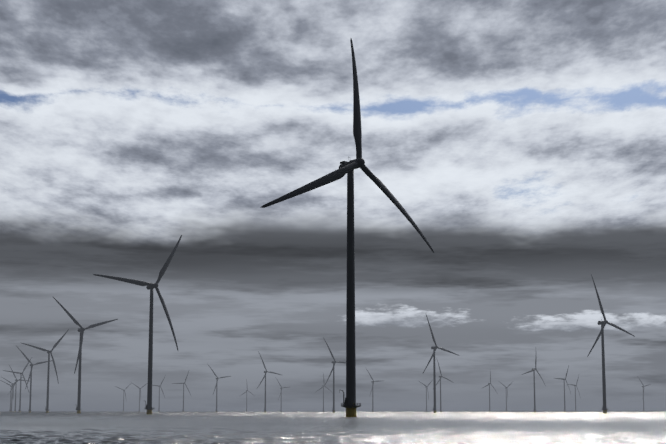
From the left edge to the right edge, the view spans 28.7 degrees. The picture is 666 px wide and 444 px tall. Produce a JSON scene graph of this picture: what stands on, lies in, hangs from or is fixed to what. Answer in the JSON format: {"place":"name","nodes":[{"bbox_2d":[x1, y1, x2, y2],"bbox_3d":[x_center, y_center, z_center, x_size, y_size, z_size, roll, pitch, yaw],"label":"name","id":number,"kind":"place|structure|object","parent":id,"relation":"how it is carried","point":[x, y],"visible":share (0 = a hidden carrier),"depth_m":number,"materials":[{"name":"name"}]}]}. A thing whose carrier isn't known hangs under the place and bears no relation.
{"place":"outdoors","nodes":[
{"label":"outdoors","id":0,"kind":"place"},
{"bbox_2d":[0,418,665,443],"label":"water waves","id":1,"kind":"object","parent":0,"point":[332,430],"depth_m":158.83,"materials":[{"name":"black liquid"}]},
{"bbox_2d":[0,412,665,417],"bbox_3d":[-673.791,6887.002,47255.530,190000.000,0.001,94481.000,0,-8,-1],"label":"water","id":2,"kind":"structure","parent":0,"point":[334,415],"depth_m":790.43,"materials":[{"name":"black liquid"}]},
{"bbox_2d":[0,380,17,411],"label":"wind turbine","id":3,"kind":"object","parent":2,"relation":"on","point":[10,395],"visible":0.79,"depth_m":5783.80,"materials":[{"name":"paint"}]},
{"bbox_2d":[2,377,22,411],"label":"wind turbine","id":4,"kind":"object","parent":2,"relation":"on","point":[12,384],"visible":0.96,"depth_m":5371.08,"materials":[{"name":"paint"}]},
{"bbox_2d":[3,357,31,411],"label":"wind turbine","id":5,"kind":"object","parent":2,"relation":"on","point":[19,410],"visible":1,"depth_m":3871.32,"materials":[{"name":"paint"}]},
{"bbox_2d":[9,365,27,411],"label":"wind turbine","id":6,"kind":"object","parent":2,"relation":"on","point":[15,388],"visible":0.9,"depth_m":4702.21,"materials":[{"name":"paint"}]},
{"bbox_2d":[16,346,51,412],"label":"wind turbine","id":7,"kind":"object","parent":2,"relation":"on","point":[30,378],"visible":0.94,"depth_m":3167.60,"materials":[{"name":"paint"}]},
{"bbox_2d":[22,329,68,412],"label":"wind turbine","id":8,"kind":"object","parent":2,"relation":"on","point":[49,352],"visible":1,"depth_m":2467.20,"materials":[{"name":"paint"}]},
{"bbox_2d":[52,296,117,412],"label":"wind turbine","id":9,"kind":"object","parent":2,"relation":"on","point":[81,329],"visible":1,"depth_m":1795.26,"materials":[{"name":"paint"}]},
{"bbox_2d":[115,386,127,411],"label":"wind turbine","id":10,"kind":"object","parent":2,"relation":"on","point":[123,396],"visible":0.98,"depth_m":6931.58,"materials":[{"name":"paint"}]},
{"bbox_2d":[93,235,181,413],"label":"wind turbine","id":11,"kind":"object","parent":2,"relation":"on","point":[148,407],"visible":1,"depth_m":1169.48,"materials":[{"name":"paint"}]},
{"bbox_2d":[132,383,147,411],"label":"wind turbine","id":12,"kind":"object","parent":2,"relation":"on","point":[139,395],"visible":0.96,"depth_m":6455.88,"materials":[{"name":"paint"}]},
{"bbox_2d":[152,375,165,411],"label":"wind turbine","id":13,"kind":"object","parent":2,"relation":"on","point":[159,393],"visible":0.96,"depth_m":5798.79,"materials":[{"name":"paint"}]},
{"bbox_2d":[171,371,190,411],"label":"wind turbine","id":14,"kind":"object","parent":2,"relation":"on","point":[183,390],"visible":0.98,"depth_m":5198.54,"materials":[{"name":"paint"}]},
{"bbox_2d":[208,365,230,411],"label":"wind turbine","id":15,"kind":"object","parent":2,"relation":"on","point":[217,378],"visible":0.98,"depth_m":4450.54,"materials":[{"name":"paint"}]},
{"bbox_2d":[242,379,252,411],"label":"wind turbine","id":16,"kind":"object","parent":2,"relation":"on","point":[246,396],"visible":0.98,"depth_m":7073.42,"materials":[{"name":"paint"}]},
{"bbox_2d":[257,351,280,411],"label":"wind turbine","id":17,"kind":"object","parent":2,"relation":"on","point":[265,371],"visible":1,"depth_m":3711.22,"materials":[{"name":"paint"}]},
{"bbox_2d":[275,377,287,411],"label":"wind turbine","id":18,"kind":"object","parent":2,"relation":"on","point":[281,395],"visible":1,"depth_m":6268.82,"materials":[{"name":"paint"}]},
{"bbox_2d":[316,374,328,411],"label":"wind turbine","id":19,"kind":"object","parent":2,"relation":"on","point":[323,392],"visible":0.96,"depth_m":5748.60,"materials":[{"name":"paint"}]},
{"bbox_2d":[0,411,665,411],"bbox_3d":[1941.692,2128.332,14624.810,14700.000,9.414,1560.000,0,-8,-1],"label":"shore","id":20,"kind":"structure","parent":2,"relation":"on","point":[462,411],"depth_m":13864.59,"materials":[{"name":"soil"}]},
{"bbox_2d":[323,337,345,412],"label":"wind turbine","id":21,"kind":"object","parent":2,"relation":"on","point":[334,362],"visible":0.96,"depth_m":2978.60,"materials":[{"name":"paint"}]},
{"bbox_2d":[260,38,433,416],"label":"wind turbine","id":22,"kind":"object","parent":2,"relation":"on","point":[348,168],"visible":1,"depth_m":590.52,"materials":[{"name":"paint"}]},
{"bbox_2d":[366,369,378,411],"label":"wind turbine","id":23,"kind":"object","parent":2,"relation":"on","point":[373,381],"visible":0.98,"depth_m":4945.66,"materials":[{"name":"paint"}]},
{"bbox_2d":[419,379,432,411],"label":"wind turbine","id":24,"kind":"object","parent":2,"relation":"on","point":[426,393],"visible":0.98,"depth_m":5965.75,"materials":[{"name":"paint"}]},
{"bbox_2d":[423,315,458,412],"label":"wind turbine","id":25,"kind":"object","parent":2,"relation":"on","point":[435,347],"visible":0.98,"depth_m":2301.60,"materials":[{"name":"paint"}]},
{"bbox_2d":[432,360,453,411],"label":"wind turbine","id":26,"kind":"object","parent":2,"relation":"on","point":[441,376],"visible":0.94,"depth_m":4224.03,"materials":[{"name":"paint"}]},
{"bbox_2d":[483,372,495,411],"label":"wind turbine","id":27,"kind":"object","parent":2,"relation":"on","point":[489,390],"visible":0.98,"depth_m":5277.77,"materials":[{"name":"paint"}]},
{"bbox_2d":[500,382,510,411],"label":"wind turbine","id":28,"kind":"object","parent":2,"relation":"on","point":[506,395],"visible":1,"depth_m":6197.98,"materials":[{"name":"paint"}]},
{"bbox_2d":[522,358,545,411],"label":"wind turbine","id":29,"kind":"object","parent":2,"relation":"on","point":[533,370],"visible":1,"depth_m":3480.50,"materials":[{"name":"paint"}]},
{"bbox_2d":[555,365,570,411],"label":"wind turbine","id":30,"kind":"object","parent":2,"relation":"on","point":[564,388],"visible":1,"depth_m":4567.99,"materials":[{"name":"paint"}]},
{"bbox_2d":[568,376,580,411],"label":"wind turbine","id":31,"kind":"object","parent":2,"relation":"on","point":[575,392],"visible":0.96,"depth_m":5649.29,"materials":[{"name":"paint"}]},
{"bbox_2d":[587,274,634,412],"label":"wind turbine","id":32,"kind":"object","parent":2,"relation":"on","point":[601,334],"visible":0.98,"depth_m":1651.26,"materials":[{"name":"paint"}]},
{"bbox_2d":[637,376,650,411],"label":"wind turbine","id":33,"kind":"object","parent":2,"relation":"on","point":[643,394],"visible":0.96,"depth_m":5899.86,"materials":[{"name":"paint"}]},
{"bbox_2d":[0,0,665,411],"label":"sky","id":34,"kind":"structure","parent":0,"point":[524,140],"materials":[{"name":"grey"}]}
]}

